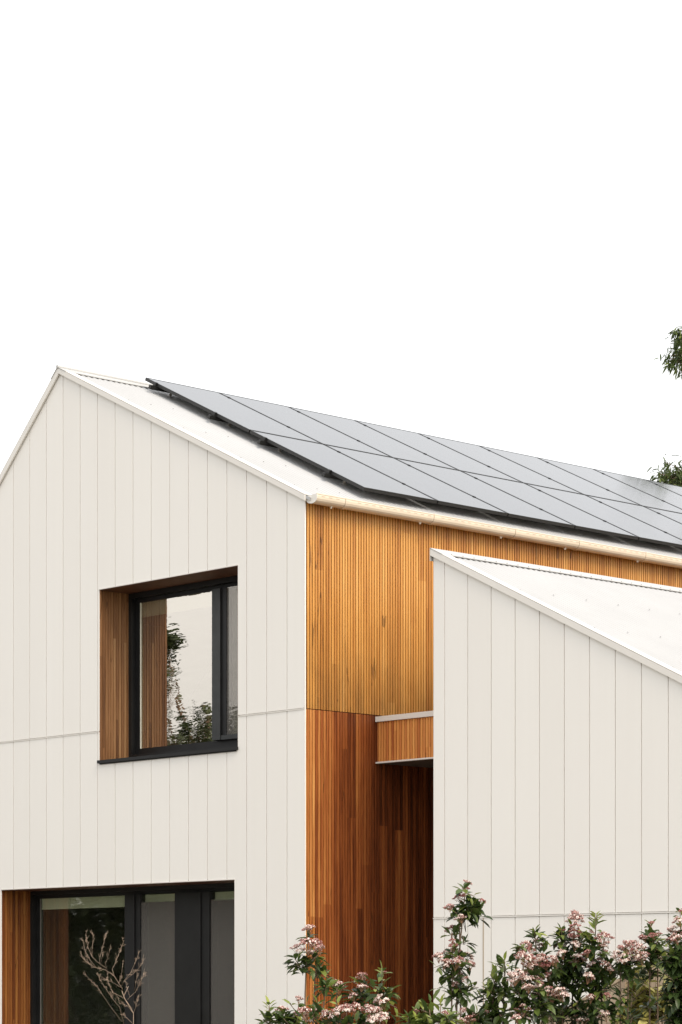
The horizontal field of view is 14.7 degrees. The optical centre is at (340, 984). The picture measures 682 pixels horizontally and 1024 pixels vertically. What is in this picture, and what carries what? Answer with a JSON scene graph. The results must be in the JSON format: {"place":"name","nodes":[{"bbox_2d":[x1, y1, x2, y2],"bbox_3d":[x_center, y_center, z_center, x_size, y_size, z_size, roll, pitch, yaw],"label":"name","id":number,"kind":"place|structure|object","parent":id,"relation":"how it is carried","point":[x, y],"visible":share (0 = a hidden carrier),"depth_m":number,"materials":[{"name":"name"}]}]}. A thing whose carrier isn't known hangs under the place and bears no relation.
{"place":"outdoors","nodes":[
{"label":"outdoors","id":0,"kind":"place"},
{"bbox_2d":[0,0,681,481],"label":"sky","id":1,"kind":"structure","parent":0,"point":[457,220],"materials":[{"name":"white"}]},
{"label":"ground","id":2,"kind":"structure","parent":0,"visible":0},
{"bbox_2d":[80,929,146,1023],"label":"bare shrub","id":3,"kind":"object","parent":2,"relation":"on","point":[110,994],"visible":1,"depth_m":19.50,"materials":[{"name":"plant"}]},
{"bbox_2d":[255,995,279,1023],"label":"flowering shrub","id":4,"kind":"object","parent":2,"relation":"on","point":[268,1016],"visible":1,"depth_m":12.68,"materials":[{"name":"green plant"}]},
{"bbox_2d":[267,994,328,1023],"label":"flowering shrub","id":5,"kind":"object","parent":2,"relation":"on","point":[314,1010],"visible":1,"depth_m":12.69,"materials":[{"name":"green plant"}]},
{"bbox_2d":[282,924,326,1012],"bbox_3d":[-0.118,0.651,12.850,0.525,1.898,0.820,0,0,-43],"label":"flowering shrub","id":6,"kind":"object","parent":2,"relation":"on","point":[306,961],"visible":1,"depth_m":12.98,"materials":[{"name":"green plant"}]},
{"bbox_2d":[310,956,330,1023],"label":"flowering shrub","id":7,"kind":"object","parent":2,"relation":"on","point":[323,969],"visible":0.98,"depth_m":13.08,"materials":[{"name":"green plant"}]},
{"bbox_2d":[313,974,351,1020],"bbox_3d":[-0.038,0.773,13.056,0.379,1.654,0.675,0,0,-11],"label":"flowering shrub","id":8,"kind":"object","parent":2,"relation":"on","point":[335,985],"visible":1,"depth_m":13.00,"materials":[{"name":"green plant"}]},
{"bbox_2d":[0,365,681,1023],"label":"house","id":9,"kind":"structure","parent":2,"relation":"on","point":[262,707],"depth_m":26.51,"materials":[{"name":"white wood"}]},
{"bbox_2d":[2,879,233,1023],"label":"lower window","id":10,"kind":"structure","parent":9,"relation":"in","point":[195,904],"depth_m":28.23,"materials":[{"name":"black metal"}]},
{"bbox_2d":[97,566,239,764],"bbox_3d":[-1.608,-3.267,27.395,0.571,1.870,2.279,0,0,-43],"label":"upper window","id":11,"kind":"structure","parent":9,"relation":"in","point":[183,636],"depth_m":27.85,"materials":[{"name":"glass"}]},
{"bbox_2d":[148,382,657,484],"bbox_3d":[1.416,-6.508,32.118,9.507,0.119,0.070,0,25,-43],"label":"mounting rail","id":12,"kind":"object","parent":9,"relation":"attached to","point":[154,386],"visible":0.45,"depth_m":28.96,"materials":[{"name":"metal"}]},
{"bbox_2d":[145,378,321,443],"bbox_3d":[-1.180,-6.237,28.790,1.030,0.035,1.945,0,25,-43],"label":"solar panel","id":13,"kind":"object","parent":12,"relation":"attached to","point":[236,413],"visible":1,"depth_m":28.72,"materials":[{"name":"grey glass"}]},
{"bbox_2d":[219,392,390,456],"bbox_3d":[-0.411,-6.232,29.498,1.030,0.035,1.945,0,25,-43],"label":"solar panel","id":14,"kind":"object","parent":12,"relation":"attached to","point":[316,430],"visible":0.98,"depth_m":29.47,"materials":[{"name":"grey glass"}]},
{"bbox_2d":[479,445,641,505],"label":"solar panel","id":15,"kind":"object","parent":12,"relation":"attached to","point":[561,476],"visible":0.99,"depth_m":32.31,"materials":[{"name":"grey glass"}]},
{"bbox_2d":[594,469,681,508],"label":"solar panel","id":16,"kind":"object","parent":12,"relation":"attached to","point":[659,492],"visible":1,"depth_m":33.95,"materials":[{"name":"grey glass"}]},
{"bbox_2d":[207,411,663,500],"bbox_3d":[2.098,-6.022,31.374,9.507,0.119,0.070,0,25,-43],"label":"mounting rail","id":17,"kind":"object","parent":9,"relation":"attached to","point":[212,416],"visible":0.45,"depth_m":28.21,"materials":[{"name":"metal"}]},
{"bbox_2d":[288,406,457,469],"bbox_3d":[0.357,-6.227,30.206,1.030,0.035,1.945,0,25,-43],"label":"solar panel","id":18,"kind":"object","parent":17,"relation":"attached to","point":[377,440],"visible":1,"depth_m":30.18,"materials":[{"name":"grey glass"}]},
{"bbox_2d":[355,420,522,482],"bbox_3d":[1.126,-6.222,30.914,1.030,0.035,1.945,0,25,-43],"label":"solar panel","id":19,"kind":"object","parent":17,"relation":"attached to","point":[439,452],"visible":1,"depth_m":30.89,"materials":[{"name":"grey glass"}]},
{"bbox_2d":[419,433,581,493],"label":"solar panel","id":20,"kind":"object","parent":17,"relation":"attached to","point":[506,466],"visible":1,"depth_m":31.60,"materials":[{"name":"grey glass"}]},
{"bbox_2d":[537,457,681,512],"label":"solar panel","id":21,"kind":"object","parent":17,"relation":"attached to","point":[622,489],"visible":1,"depth_m":33.03,"materials":[{"name":"grey glass"}]},
{"bbox_2d":[648,480,681,495],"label":"solar panel","id":22,"kind":"object","parent":17,"relation":"attached to","point":[675,489],"visible":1,"depth_m":34.77,"materials":[{"name":"grey glass"}]},
{"bbox_2d":[257,437,659,513],"bbox_3d":[2.264,-5.632,30.419,8.462,0.119,0.071,0,25,-43],"label":"mounting rail","id":23,"kind":"object","parent":9,"relation":"attached to","point":[262,442],"visible":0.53,"depth_m":27.61,"materials":[{"name":"metal"}]},
{"bbox_2d":[321,469,666,532],"bbox_3d":[2.940,-5.151,29.682,8.462,0.119,0.071,0,25,-43],"label":"mounting rail","id":24,"kind":"object","parent":9,"relation":"attached to","point":[327,474],"visible":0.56,"depth_m":26.86,"materials":[{"name":"metal"}]},
{"bbox_2d":[250,430,437,503],"bbox_3d":[0.016,-5.385,27.485,1.030,0.038,1.945,0,25,-43],"label":"solar panel","id":25,"kind":"object","parent":24,"relation":"attached to","point":[351,471],"visible":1,"depth_m":27.36,"materials":[{"name":"grey glass"}]},
{"bbox_2d":[324,444,507,515],"bbox_3d":[0.785,-5.380,28.192,1.030,0.035,1.945,0,25,-43],"label":"solar panel","id":26,"kind":"object","parent":24,"relation":"attached to","point":[443,493],"visible":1,"depth_m":28.11,"materials":[{"name":"grey glass"}]},
{"bbox_2d":[395,458,574,527],"bbox_3d":[1.554,-5.375,28.901,1.030,0.035,1.945,0,25,-43],"label":"solar panel","id":27,"kind":"object","parent":24,"relation":"attached to","point":[513,506],"visible":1,"depth_m":28.82,"materials":[{"name":"grey glass"}]},
{"bbox_2d":[462,471,638,539],"bbox_3d":[2.322,-5.370,29.608,1.030,0.035,1.945,0,25,-43],"label":"solar panel","id":28,"kind":"object","parent":24,"relation":"attached to","point":[579,519],"visible":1,"depth_m":29.53,"materials":[{"name":"grey glass"}]},
{"bbox_2d":[525,483,681,547],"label":"solar panel","id":29,"kind":"object","parent":24,"relation":"attached to","point":[643,531],"visible":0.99,"depth_m":30.27,"materials":[{"name":"grey glass"}]},
{"bbox_2d":[586,495,681,539],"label":"solar panel","id":30,"kind":"object","parent":24,"relation":"attached to","point":[657,520],"visible":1,"depth_m":31.23,"materials":[{"name":"grey glass"}]},
{"bbox_2d":[644,506,681,523],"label":"solar panel","id":31,"kind":"object","parent":24,"relation":"attached to","point":[676,516],"visible":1,"depth_m":32.05,"materials":[{"name":"grey glass"}]},
{"bbox_2d":[319,995,389,1023],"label":"flowering shrub","id":32,"kind":"object","parent":2,"relation":"on","point":[334,1017],"visible":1,"depth_m":12.54,"materials":[{"name":"pink plant"}]},
{"bbox_2d":[342,972,377,1012],"bbox_3d":[0.101,0.768,12.834,0.519,1.664,0.455,0,0,-43],"label":"flowering shrub","id":33,"kind":"object","parent":2,"relation":"on","point":[354,996],"visible":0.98,"depth_m":12.88,"materials":[{"name":"green plant"}]},
{"bbox_2d":[360,959,400,1023],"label":"flowering shrub","id":34,"kind":"object","parent":2,"relation":"on","point":[381,1000],"visible":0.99,"depth_m":12.77,"materials":[{"name":"green plant"}]},
{"bbox_2d":[394,993,463,1023],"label":"flowering shrub","id":35,"kind":"object","parent":2,"relation":"on","point":[431,1017],"visible":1,"depth_m":12.60,"materials":[{"name":"green plant"}]},
{"bbox_2d":[430,880,492,1023],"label":"flowering shrub","id":36,"kind":"object","parent":2,"relation":"on","point":[470,910],"visible":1,"depth_m":12.98,"materials":[{"name":"green plant"}]},
{"bbox_2d":[456,1004,492,1023],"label":"flowering shrub","id":37,"kind":"object","parent":2,"relation":"on","point":[474,1017],"visible":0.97,"depth_m":12.78,"materials":[{"name":"green plant"}]},
{"bbox_2d":[472,951,518,1023],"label":"flowering shrub","id":38,"kind":"object","parent":2,"relation":"on","point":[493,988],"visible":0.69,"depth_m":12.97,"materials":[{"name":"green plant"}]},
{"bbox_2d":[500,940,559,1023],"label":"flowering shrub","id":39,"kind":"object","parent":2,"relation":"on","point":[537,995],"visible":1,"depth_m":12.66,"materials":[{"name":"pink plant"}]},
{"bbox_2d":[522,924,569,1023],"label":"flowering shrub","id":40,"kind":"object","parent":2,"relation":"on","point":[545,965],"visible":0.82,"depth_m":12.96,"materials":[{"name":"green plant"}]},
{"bbox_2d":[548,910,590,1023],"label":"flowering shrub","id":41,"kind":"object","parent":2,"relation":"on","point":[571,960],"visible":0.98,"depth_m":13.06,"materials":[{"name":"green plant"}]},
{"bbox_2d":[571,911,615,1023],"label":"flowering shrub","id":42,"kind":"object","parent":2,"relation":"on","point":[597,973],"visible":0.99,"depth_m":12.97,"materials":[{"name":"green plant"}]},
{"bbox_2d":[540,953,670,1023],"bbox_3d":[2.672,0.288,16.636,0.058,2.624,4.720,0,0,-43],"label":"flowering shrub","id":43,"kind":"object","parent":2,"relation":"on","point":[625,981],"visible":0.16,"depth_m":17.52,"materials":[{"name":"plant"}]},
{"bbox_2d":[586,940,649,1023],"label":"flowering shrub","id":44,"kind":"object","parent":2,"relation":"on","point":[623,970],"visible":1,"depth_m":12.88,"materials":[{"name":"green plant"}]},
{"bbox_2d":[608,965,674,1023],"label":"leafy bush","id":45,"kind":"object","parent":2,"relation":"on","point":[639,998],"visible":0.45,"depth_m":14.18,"materials":[{"name":"green plant"}]},
{"bbox_2d":[631,919,670,1023],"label":"flowering shrub","id":46,"kind":"object","parent":2,"relation":"on","point":[655,950],"visible":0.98,"depth_m":13.09,"materials":[{"name":"green plant"}]},
{"bbox_2d":[647,326,681,486],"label":"gum tree","id":47,"kind":"object","parent":2,"relation":"on","point":[675,477],"visible":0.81,"depth_m":45.93,"materials":[{"name":"green plant"}]},
{"bbox_2d":[654,908,681,1023],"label":"flowering shrub","id":48,"kind":"object","parent":2,"relation":"on","point":[671,994],"visible":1,"depth_m":12.77,"materials":[{"name":"green plant"}]}
]}

